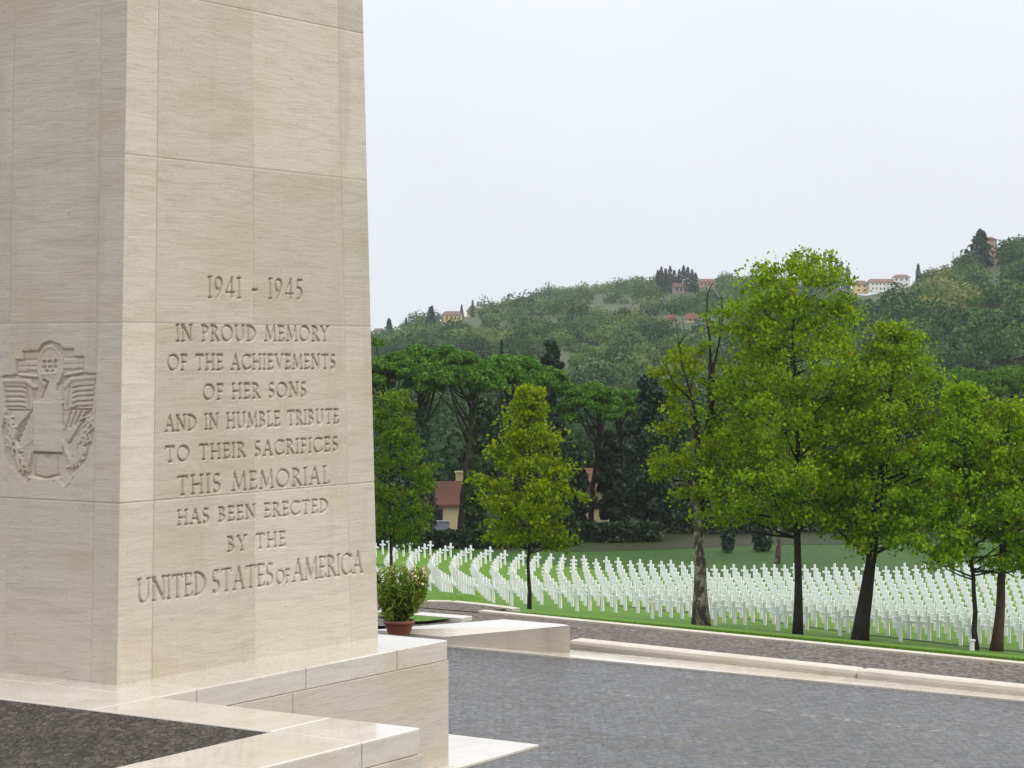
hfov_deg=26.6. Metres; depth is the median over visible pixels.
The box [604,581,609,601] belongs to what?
grave cross
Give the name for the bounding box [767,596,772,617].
grave cross
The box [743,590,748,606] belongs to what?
grave cross
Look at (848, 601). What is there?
grave cross
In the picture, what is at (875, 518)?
plane tree
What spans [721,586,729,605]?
grave cross
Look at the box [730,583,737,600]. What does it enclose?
grave cross
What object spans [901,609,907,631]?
grave cross
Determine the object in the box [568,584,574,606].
grave cross
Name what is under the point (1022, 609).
grave cross
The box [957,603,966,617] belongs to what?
grave cross
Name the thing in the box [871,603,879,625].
grave cross
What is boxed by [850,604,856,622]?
grave cross
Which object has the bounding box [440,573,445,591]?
grave cross
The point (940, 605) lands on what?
grave cross
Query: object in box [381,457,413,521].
holm oak
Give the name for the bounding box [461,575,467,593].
grave cross
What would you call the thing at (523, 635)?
cheek wall
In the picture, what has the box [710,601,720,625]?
grave cross
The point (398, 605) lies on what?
potted oleander
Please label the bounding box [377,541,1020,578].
shaded lawn
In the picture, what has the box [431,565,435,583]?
grave cross
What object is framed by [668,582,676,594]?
grave cross
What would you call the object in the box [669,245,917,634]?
plane tree
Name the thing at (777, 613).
grave cross
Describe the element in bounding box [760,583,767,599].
grave cross
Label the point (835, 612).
grave cross
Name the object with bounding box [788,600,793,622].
grave cross
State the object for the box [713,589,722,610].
grave cross
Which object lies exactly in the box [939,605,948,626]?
grave cross
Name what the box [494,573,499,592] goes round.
grave cross
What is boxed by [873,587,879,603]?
grave cross
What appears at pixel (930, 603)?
grave cross
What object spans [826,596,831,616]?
grave cross
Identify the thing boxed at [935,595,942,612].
grave cross
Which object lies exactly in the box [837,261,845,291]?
cypress
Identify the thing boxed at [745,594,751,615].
grave cross
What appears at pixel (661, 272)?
cypress
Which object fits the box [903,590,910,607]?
grave cross
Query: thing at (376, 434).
holm oak
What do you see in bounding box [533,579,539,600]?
grave cross
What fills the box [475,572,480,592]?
grave cross
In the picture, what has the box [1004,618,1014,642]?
grave cross
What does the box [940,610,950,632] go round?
grave cross
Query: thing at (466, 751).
apron slab
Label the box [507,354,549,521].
conifer
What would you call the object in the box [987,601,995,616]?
grave cross
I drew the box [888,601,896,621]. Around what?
grave cross
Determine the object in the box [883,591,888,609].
grave cross
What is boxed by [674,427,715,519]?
holm oak
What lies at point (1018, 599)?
grave cross
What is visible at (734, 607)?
grave cross
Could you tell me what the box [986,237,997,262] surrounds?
hill tower
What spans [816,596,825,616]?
grave cross
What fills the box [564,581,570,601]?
grave cross
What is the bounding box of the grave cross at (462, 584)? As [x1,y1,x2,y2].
[458,573,463,592]
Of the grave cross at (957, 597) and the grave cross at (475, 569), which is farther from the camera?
the grave cross at (957, 597)
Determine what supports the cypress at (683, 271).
on the hills
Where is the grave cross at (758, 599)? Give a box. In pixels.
[754,591,759,612]
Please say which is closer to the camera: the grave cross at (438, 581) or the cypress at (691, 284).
the grave cross at (438, 581)
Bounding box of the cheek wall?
[378,619,569,652]
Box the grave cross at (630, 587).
[626,581,632,600]
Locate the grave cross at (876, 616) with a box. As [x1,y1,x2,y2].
[871,609,882,632]
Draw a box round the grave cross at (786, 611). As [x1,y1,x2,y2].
[780,604,790,628]
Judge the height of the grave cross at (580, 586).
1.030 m
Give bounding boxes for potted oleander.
[376,562,431,634]
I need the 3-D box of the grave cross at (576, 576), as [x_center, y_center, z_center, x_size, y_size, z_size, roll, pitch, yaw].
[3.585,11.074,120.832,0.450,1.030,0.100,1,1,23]
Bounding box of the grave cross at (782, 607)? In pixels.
[778,599,784,621]
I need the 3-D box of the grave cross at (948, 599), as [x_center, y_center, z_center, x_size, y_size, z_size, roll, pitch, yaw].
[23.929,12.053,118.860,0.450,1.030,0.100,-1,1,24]
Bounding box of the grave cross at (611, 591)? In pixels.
[607,585,613,606]
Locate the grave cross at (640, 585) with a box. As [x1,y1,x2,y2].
[636,581,641,600]
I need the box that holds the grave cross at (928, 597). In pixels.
[924,594,932,609]
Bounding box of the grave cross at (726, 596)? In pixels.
[723,590,732,611]
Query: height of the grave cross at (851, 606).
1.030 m
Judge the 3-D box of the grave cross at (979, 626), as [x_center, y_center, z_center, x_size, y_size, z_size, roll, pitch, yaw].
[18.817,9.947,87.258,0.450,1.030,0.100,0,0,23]
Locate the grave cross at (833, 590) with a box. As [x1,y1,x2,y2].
[831,585,838,602]
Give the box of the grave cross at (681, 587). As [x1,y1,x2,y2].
[678,581,685,595]
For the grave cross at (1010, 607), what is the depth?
114.31 m
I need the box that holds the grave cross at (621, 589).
[617,584,623,604]
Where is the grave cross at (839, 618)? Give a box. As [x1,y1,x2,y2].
[834,611,844,635]
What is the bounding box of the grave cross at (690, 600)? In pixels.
[685,594,692,616]
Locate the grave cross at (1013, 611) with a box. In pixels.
[1008,607,1017,622]
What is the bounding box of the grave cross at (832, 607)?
[828,600,834,622]
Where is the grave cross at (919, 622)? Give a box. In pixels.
[914,615,924,639]
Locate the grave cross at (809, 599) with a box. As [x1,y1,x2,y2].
[805,594,814,611]
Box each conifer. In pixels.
[384,318,393,334]
[426,305,438,327]
[460,304,464,318]
[470,300,475,317]
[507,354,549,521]
[540,337,567,513]
[960,310,970,325]
[972,328,983,355]
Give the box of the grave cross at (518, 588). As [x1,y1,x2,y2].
[514,576,519,596]
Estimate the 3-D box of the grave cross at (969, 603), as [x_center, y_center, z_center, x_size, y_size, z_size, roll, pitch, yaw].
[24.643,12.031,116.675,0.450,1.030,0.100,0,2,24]
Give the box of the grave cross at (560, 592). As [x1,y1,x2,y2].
[555,586,564,607]
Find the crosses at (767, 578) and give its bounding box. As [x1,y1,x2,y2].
[376,540,1023,608]
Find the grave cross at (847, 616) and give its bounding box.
[842,609,853,633]
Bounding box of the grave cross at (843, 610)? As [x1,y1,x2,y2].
[840,604,846,626]
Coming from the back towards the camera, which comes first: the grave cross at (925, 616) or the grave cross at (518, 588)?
the grave cross at (518, 588)
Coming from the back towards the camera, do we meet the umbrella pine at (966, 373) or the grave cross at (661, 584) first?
the umbrella pine at (966, 373)
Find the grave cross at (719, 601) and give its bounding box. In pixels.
[715,594,721,616]
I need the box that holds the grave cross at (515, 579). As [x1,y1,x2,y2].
[511,573,516,592]
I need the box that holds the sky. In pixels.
[363,0,1023,333]
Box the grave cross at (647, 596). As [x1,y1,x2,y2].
[643,590,650,612]
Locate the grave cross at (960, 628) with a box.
[955,620,966,645]
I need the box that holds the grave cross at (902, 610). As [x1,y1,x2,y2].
[899,604,908,622]
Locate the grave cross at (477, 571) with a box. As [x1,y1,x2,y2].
[473,570,478,589]
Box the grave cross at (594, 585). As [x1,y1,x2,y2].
[591,580,596,600]
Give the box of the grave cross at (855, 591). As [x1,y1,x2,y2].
[852,586,859,604]
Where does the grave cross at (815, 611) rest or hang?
on the lawn at (548, 606)
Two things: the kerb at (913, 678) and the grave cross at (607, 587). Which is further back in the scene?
the grave cross at (607, 587)
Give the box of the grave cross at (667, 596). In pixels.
[663,590,669,611]
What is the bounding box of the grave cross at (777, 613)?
[772,606,783,630]
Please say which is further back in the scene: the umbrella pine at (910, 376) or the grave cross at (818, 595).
the umbrella pine at (910, 376)
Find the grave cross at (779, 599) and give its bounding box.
[776,594,781,615]
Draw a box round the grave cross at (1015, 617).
[1011,612,1020,634]
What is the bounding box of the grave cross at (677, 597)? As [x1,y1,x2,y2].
[673,590,679,612]
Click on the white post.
(971, 644)
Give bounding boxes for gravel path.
[377,601,1023,683]
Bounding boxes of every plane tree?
[372,386,444,564]
[461,379,594,608]
[640,284,754,625]
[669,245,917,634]
[795,305,987,640]
[879,378,1023,649]
[926,387,1023,651]
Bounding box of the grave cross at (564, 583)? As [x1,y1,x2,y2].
[561,577,566,596]
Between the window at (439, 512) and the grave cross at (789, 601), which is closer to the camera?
the grave cross at (789, 601)
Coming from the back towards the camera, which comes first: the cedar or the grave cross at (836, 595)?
the cedar
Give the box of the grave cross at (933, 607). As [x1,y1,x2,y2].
[928,603,937,621]
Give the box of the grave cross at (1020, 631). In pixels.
[1015,623,1023,648]
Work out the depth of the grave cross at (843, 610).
94.52 m
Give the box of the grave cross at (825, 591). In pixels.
[821,587,829,604]
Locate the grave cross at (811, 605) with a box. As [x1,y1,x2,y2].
[807,599,817,620]
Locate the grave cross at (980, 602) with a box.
[977,598,984,616]
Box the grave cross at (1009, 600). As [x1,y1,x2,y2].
[1005,597,1013,612]
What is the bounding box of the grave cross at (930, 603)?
[926,599,931,615]
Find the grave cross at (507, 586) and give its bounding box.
[502,581,509,602]
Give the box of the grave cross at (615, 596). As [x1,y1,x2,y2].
[610,590,620,612]
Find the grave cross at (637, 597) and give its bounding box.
[633,590,642,612]
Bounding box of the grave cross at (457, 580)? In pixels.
[453,569,458,588]
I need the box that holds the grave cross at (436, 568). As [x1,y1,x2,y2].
[432,567,437,586]
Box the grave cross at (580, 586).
[577,580,582,600]
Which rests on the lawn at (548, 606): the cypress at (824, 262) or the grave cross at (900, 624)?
the grave cross at (900, 624)
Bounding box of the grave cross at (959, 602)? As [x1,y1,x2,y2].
[955,598,963,613]
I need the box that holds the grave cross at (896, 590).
[893,589,900,605]
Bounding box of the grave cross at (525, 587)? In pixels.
[520,582,527,603]
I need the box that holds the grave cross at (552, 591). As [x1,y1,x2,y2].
[548,579,553,599]
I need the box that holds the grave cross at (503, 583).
[499,578,505,599]
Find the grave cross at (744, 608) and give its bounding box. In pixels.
[739,601,749,624]
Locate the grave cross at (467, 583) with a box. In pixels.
[465,577,470,593]
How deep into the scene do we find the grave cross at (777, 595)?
111.86 m
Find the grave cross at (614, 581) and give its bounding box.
[611,576,616,589]
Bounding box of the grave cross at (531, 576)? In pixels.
[530,573,533,589]
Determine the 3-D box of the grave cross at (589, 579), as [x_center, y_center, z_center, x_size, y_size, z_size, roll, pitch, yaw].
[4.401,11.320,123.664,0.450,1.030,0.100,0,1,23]
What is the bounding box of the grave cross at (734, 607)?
[729,600,738,623]
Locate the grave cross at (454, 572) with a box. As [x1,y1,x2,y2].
[451,567,455,585]
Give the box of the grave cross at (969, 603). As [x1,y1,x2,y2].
[966,598,970,616]
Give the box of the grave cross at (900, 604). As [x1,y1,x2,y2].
[897,599,905,615]
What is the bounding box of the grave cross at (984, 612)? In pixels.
[980,608,988,629]
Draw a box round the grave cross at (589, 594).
[585,588,594,610]
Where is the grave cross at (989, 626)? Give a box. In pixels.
[985,619,992,643]
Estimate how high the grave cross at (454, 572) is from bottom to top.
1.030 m
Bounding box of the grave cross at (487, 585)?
[484,579,491,600]
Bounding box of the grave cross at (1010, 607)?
[1007,602,1015,621]
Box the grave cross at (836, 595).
[833,590,837,604]
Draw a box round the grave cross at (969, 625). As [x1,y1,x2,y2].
[964,618,971,642]
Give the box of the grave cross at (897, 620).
[892,610,902,634]
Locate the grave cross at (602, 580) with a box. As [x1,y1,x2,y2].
[598,574,603,588]
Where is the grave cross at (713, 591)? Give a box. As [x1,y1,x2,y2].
[710,585,715,601]
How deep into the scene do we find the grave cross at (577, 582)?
112.15 m
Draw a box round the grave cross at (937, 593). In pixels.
[933,590,940,607]
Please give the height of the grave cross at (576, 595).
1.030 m
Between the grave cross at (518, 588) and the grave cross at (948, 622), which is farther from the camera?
the grave cross at (518, 588)
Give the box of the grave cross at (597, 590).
[593,584,600,605]
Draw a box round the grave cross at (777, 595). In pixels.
[773,590,778,605]
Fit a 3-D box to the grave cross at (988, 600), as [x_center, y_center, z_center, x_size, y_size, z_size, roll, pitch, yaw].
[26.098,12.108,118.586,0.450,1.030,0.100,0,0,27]
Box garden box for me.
[435,520,449,529]
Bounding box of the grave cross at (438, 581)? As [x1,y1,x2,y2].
[434,569,439,588]
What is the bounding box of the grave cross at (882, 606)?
[878,601,887,621]
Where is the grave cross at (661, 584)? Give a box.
[657,581,665,593]
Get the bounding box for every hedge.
[376,526,581,549]
[570,520,663,542]
[657,501,935,533]
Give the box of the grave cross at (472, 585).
[468,579,477,594]
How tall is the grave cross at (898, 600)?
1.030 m
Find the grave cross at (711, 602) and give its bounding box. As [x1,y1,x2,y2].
[708,596,713,618]
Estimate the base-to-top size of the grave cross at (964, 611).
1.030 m
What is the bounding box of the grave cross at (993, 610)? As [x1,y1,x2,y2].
[989,606,994,622]
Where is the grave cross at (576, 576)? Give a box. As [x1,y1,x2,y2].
[572,573,577,587]
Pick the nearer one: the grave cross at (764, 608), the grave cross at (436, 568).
the grave cross at (764, 608)
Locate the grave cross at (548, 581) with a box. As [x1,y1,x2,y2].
[545,575,550,594]
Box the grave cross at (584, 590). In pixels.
[580,584,587,605]
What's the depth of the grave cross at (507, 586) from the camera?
99.52 m
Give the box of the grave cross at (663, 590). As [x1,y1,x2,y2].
[659,585,665,605]
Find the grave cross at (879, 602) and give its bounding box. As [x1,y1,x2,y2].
[876,597,881,614]
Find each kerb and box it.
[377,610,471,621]
[570,638,1023,695]
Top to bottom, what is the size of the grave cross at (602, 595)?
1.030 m
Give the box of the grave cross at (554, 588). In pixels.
[551,582,557,603]
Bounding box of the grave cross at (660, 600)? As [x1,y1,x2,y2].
[655,594,664,616]
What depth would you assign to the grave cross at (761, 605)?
97.90 m
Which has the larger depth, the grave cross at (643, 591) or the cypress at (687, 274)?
the cypress at (687, 274)
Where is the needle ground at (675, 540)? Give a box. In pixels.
[392,501,1023,551]
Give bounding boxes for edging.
[421,600,519,612]
[478,610,1023,665]
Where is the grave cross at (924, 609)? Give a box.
[919,605,928,626]
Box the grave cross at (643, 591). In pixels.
[640,585,645,605]
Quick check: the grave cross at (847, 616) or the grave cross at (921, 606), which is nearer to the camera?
the grave cross at (847, 616)
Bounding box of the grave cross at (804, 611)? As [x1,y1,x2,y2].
[803,600,804,623]
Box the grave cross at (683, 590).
[679,585,685,604]
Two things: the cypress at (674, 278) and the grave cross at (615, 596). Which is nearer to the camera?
the grave cross at (615, 596)
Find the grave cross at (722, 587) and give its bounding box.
[719,582,723,598]
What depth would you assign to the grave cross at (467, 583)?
101.89 m
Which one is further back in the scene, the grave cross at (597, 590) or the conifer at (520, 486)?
the conifer at (520, 486)
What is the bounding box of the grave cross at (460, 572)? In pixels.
[456,571,461,590]
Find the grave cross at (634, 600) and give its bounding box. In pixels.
[629,585,635,606]
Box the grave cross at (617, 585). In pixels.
[614,580,619,598]
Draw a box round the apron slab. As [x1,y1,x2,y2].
[439,734,538,767]
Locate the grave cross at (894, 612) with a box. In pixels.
[890,605,899,627]
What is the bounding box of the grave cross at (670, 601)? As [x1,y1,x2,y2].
[666,595,675,617]
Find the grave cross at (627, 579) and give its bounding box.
[624,577,628,593]
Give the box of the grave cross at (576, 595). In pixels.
[571,588,581,610]
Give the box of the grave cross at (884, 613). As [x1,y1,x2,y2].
[880,606,890,628]
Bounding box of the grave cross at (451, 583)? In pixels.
[446,577,455,591]
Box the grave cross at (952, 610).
[948,604,957,621]
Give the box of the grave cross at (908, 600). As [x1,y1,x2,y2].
[905,595,909,613]
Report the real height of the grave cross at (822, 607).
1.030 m
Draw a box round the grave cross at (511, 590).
[507,583,516,605]
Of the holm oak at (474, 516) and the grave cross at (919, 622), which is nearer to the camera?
the grave cross at (919, 622)
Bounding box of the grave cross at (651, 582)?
[647,580,654,598]
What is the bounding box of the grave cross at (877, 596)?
[874,592,882,608]
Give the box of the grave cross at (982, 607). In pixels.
[978,604,986,623]
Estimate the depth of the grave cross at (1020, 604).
116.13 m
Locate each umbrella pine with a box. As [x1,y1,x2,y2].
[371,338,421,519]
[377,343,467,420]
[412,344,510,529]
[471,354,553,520]
[534,366,575,519]
[551,381,625,521]
[591,388,649,513]
[664,403,714,437]
[719,407,772,440]
[807,403,839,465]
[876,373,939,430]
[922,367,1005,406]
[971,364,1023,420]
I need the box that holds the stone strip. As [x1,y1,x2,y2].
[447,645,1023,702]
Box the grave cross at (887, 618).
[882,611,892,635]
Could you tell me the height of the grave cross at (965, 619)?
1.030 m
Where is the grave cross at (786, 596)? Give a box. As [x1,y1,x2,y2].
[783,591,788,609]
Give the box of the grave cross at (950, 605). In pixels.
[947,600,955,618]
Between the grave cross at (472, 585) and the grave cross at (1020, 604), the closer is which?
the grave cross at (472, 585)
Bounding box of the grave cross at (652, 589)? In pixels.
[648,584,654,594]
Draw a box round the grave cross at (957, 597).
[954,592,961,608]
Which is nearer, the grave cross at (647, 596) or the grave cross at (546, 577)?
the grave cross at (647, 596)
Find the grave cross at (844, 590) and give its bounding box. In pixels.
[841,586,848,603]
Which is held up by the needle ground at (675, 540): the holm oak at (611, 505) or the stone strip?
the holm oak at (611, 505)
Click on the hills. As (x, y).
(475, 321)
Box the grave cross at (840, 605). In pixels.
[837,599,843,616]
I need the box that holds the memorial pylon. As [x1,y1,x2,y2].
[0,0,377,684]
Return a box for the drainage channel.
[376,564,1023,651]
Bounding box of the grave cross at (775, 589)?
[771,586,776,600]
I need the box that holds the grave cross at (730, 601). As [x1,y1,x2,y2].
[725,595,732,617]
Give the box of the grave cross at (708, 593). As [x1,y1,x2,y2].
[707,591,709,612]
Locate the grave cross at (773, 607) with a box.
[769,601,775,623]
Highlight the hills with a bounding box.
[372,259,1023,402]
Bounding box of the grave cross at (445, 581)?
[443,575,449,591]
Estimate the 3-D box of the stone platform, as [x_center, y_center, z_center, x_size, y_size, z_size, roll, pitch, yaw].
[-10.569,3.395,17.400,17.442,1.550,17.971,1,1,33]
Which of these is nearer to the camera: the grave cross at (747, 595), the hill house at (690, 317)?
the grave cross at (747, 595)
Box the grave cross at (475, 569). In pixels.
[471,568,476,583]
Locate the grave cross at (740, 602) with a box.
[736,596,746,618]
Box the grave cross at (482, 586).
[477,575,483,595]
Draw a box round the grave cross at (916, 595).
[913,591,920,608]
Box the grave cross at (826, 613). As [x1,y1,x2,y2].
[821,606,831,629]
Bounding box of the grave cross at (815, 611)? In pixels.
[810,604,820,626]
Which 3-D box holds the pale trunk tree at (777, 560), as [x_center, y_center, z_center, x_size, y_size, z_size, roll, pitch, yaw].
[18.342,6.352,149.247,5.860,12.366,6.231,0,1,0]
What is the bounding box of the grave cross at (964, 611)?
[959,607,969,626]
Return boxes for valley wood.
[372,367,1023,519]
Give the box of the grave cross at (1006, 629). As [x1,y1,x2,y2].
[1004,613,1007,635]
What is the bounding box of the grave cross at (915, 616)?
[911,609,917,632]
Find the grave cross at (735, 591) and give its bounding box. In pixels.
[731,587,736,605]
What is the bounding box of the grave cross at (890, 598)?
[886,596,894,614]
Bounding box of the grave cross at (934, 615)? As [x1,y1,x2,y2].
[930,608,940,630]
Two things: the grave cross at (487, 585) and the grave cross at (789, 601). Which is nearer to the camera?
the grave cross at (487, 585)
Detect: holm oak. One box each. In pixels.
[373,401,416,483]
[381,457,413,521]
[455,393,505,503]
[461,454,487,529]
[500,419,536,495]
[548,442,592,527]
[594,430,630,521]
[619,372,682,527]
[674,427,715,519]
[717,442,754,502]
[900,425,963,494]
[970,429,1023,498]
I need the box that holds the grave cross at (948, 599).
[944,594,952,612]
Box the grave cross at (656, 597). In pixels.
[652,589,657,610]
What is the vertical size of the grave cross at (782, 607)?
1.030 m
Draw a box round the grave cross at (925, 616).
[921,610,931,633]
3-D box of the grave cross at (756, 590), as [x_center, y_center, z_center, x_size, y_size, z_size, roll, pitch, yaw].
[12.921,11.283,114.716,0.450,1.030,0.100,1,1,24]
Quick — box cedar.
[960,228,998,267]
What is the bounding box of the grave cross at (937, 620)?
[932,613,943,637]
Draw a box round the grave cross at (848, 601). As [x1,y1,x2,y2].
[845,595,854,614]
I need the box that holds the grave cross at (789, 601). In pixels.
[785,595,791,615]
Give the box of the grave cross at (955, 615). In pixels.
[950,609,960,631]
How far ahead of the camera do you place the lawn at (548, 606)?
97.53 m
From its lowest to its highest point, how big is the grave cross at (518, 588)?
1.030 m
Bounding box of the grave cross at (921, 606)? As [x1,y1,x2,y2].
[917,601,922,620]
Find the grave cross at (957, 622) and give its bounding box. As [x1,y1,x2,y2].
[953,614,963,638]
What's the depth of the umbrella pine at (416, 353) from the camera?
174.14 m
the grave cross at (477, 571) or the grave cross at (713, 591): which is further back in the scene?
the grave cross at (713, 591)
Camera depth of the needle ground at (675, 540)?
165.72 m
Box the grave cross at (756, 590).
[752,587,760,604]
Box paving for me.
[447,647,1023,767]
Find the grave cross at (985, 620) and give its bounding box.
[982,613,991,636]
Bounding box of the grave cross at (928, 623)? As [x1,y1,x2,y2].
[925,616,934,640]
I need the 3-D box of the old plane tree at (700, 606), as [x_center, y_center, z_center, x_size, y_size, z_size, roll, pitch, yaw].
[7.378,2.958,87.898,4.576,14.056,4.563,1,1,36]
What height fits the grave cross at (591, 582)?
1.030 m
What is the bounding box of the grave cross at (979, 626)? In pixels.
[977,618,984,643]
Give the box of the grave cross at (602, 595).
[597,589,607,610]
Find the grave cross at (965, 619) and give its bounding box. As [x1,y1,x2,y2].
[961,612,967,635]
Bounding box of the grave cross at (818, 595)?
[814,592,822,609]
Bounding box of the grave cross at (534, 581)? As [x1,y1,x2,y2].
[531,576,539,596]
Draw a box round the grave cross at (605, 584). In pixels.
[601,577,606,593]
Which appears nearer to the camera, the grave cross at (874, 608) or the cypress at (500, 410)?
the grave cross at (874, 608)
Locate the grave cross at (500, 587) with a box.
[496,576,501,596]
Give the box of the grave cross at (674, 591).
[670,586,676,606]
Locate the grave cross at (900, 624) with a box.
[894,616,905,641]
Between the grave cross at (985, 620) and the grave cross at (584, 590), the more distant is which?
the grave cross at (584, 590)
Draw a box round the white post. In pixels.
[968,639,975,650]
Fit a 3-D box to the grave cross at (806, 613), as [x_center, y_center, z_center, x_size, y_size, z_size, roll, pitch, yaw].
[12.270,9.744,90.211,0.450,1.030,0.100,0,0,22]
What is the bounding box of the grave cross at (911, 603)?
[907,600,915,619]
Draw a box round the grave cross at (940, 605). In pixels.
[937,601,945,619]
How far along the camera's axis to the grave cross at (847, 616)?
89.10 m
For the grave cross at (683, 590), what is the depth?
109.33 m
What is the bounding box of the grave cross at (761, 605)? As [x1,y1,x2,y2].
[756,596,762,618]
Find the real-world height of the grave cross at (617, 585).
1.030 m
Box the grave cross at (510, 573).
[507,568,512,582]
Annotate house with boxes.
[427,471,485,529]
[442,311,462,322]
[466,306,476,317]
[584,468,608,521]
[666,314,675,321]
[671,283,687,293]
[683,313,698,322]
[698,279,715,286]
[852,280,867,293]
[867,279,894,292]
[892,275,910,288]
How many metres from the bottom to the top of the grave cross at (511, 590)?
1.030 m
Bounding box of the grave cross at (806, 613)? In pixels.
[803,606,811,629]
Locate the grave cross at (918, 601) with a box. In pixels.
[915,596,923,614]
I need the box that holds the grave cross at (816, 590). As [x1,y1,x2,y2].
[812,587,817,603]
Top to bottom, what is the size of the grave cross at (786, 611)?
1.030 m
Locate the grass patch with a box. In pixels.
[378,613,447,620]
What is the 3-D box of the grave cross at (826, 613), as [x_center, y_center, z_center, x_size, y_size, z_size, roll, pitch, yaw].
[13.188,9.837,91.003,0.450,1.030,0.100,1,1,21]
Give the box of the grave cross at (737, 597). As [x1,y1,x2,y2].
[734,591,739,611]
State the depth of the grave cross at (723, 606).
91.86 m
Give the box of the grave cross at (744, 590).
[741,586,746,600]
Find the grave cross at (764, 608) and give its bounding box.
[760,601,769,624]
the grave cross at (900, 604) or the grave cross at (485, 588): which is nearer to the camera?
the grave cross at (485, 588)
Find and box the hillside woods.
[371,234,1023,402]
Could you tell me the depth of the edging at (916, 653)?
31.03 m
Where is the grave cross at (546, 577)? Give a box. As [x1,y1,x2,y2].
[543,573,547,590]
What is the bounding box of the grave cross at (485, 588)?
[481,577,486,597]
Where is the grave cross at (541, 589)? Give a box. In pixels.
[537,583,546,604]
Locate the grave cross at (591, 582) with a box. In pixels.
[588,577,593,593]
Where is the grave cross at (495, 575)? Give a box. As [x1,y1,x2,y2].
[492,571,497,586]
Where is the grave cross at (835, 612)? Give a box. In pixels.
[831,605,841,628]
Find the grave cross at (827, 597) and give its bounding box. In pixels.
[824,592,828,610]
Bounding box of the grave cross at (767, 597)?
[764,591,773,611]
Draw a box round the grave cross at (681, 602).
[677,596,686,618]
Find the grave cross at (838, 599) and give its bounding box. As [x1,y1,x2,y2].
[835,594,840,610]
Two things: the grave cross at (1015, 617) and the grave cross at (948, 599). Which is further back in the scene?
the grave cross at (948, 599)
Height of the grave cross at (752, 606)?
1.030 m
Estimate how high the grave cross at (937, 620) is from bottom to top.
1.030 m
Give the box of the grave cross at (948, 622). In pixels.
[943,615,953,639]
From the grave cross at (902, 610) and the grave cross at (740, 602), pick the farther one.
the grave cross at (902, 610)
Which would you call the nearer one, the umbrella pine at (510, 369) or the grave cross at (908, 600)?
the grave cross at (908, 600)
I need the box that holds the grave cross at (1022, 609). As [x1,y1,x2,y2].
[1018,606,1023,620]
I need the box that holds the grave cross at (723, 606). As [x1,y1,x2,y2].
[718,599,728,623]
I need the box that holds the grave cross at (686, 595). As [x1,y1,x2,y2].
[682,589,688,610]
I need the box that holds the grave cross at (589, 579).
[585,573,590,587]
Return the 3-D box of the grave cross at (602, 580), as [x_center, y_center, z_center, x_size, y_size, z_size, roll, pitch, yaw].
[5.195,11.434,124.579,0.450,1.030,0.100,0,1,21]
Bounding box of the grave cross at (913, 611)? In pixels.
[909,604,918,626]
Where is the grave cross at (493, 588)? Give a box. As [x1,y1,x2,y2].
[488,581,497,602]
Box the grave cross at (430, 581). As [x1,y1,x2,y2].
[428,575,434,589]
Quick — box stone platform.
[0,634,448,767]
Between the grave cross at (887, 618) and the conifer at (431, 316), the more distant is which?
the conifer at (431, 316)
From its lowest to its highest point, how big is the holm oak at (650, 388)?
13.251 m
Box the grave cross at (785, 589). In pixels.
[781,586,789,603]
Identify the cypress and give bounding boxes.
[495,339,505,520]
[654,269,661,291]
[657,266,663,292]
[662,268,667,292]
[665,265,672,292]
[670,270,676,291]
[676,269,682,282]
[679,265,686,282]
[684,267,691,291]
[688,269,695,292]
[692,272,699,292]
[719,513,736,552]
[751,517,774,551]
[821,252,827,283]
[833,258,840,290]
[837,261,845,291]
[844,266,851,293]
[915,263,920,273]
[942,327,950,341]
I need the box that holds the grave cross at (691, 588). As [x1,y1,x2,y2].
[689,583,693,599]
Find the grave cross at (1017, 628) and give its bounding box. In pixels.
[1012,617,1023,641]
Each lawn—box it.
[376,543,1023,658]
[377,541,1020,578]
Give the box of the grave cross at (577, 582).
[574,577,579,593]
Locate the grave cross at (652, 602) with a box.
[647,595,657,618]
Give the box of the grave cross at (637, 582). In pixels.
[634,577,638,589]
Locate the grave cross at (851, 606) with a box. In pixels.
[848,599,853,620]
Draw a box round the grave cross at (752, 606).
[748,599,757,622]
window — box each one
[434,508,442,519]
[594,497,597,509]
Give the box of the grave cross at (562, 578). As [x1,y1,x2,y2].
[558,574,563,590]
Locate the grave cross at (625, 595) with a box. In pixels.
[620,588,629,610]
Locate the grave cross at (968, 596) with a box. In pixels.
[964,593,971,610]
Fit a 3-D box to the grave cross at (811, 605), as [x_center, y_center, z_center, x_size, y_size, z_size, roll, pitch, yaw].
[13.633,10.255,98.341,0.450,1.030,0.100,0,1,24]
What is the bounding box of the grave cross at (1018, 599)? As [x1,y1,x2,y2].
[1015,594,1022,612]
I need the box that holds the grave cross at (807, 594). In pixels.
[803,590,808,605]
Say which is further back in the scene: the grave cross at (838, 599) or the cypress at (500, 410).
the cypress at (500, 410)
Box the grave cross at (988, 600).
[985,596,993,614]
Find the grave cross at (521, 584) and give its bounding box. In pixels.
[517,579,523,599]
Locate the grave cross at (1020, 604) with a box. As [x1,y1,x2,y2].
[1016,600,1023,617]
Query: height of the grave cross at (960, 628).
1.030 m
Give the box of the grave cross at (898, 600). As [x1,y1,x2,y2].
[894,595,899,610]
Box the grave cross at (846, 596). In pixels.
[843,591,851,608]
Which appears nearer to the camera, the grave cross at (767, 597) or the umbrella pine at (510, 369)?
the grave cross at (767, 597)
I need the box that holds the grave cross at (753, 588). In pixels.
[750,583,754,598]
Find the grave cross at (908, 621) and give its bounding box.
[903,614,913,638]
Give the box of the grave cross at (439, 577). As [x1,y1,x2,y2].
[437,571,442,591]
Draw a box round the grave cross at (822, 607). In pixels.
[818,601,828,623]
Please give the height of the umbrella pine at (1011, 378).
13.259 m
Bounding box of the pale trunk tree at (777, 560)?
[741,395,822,563]

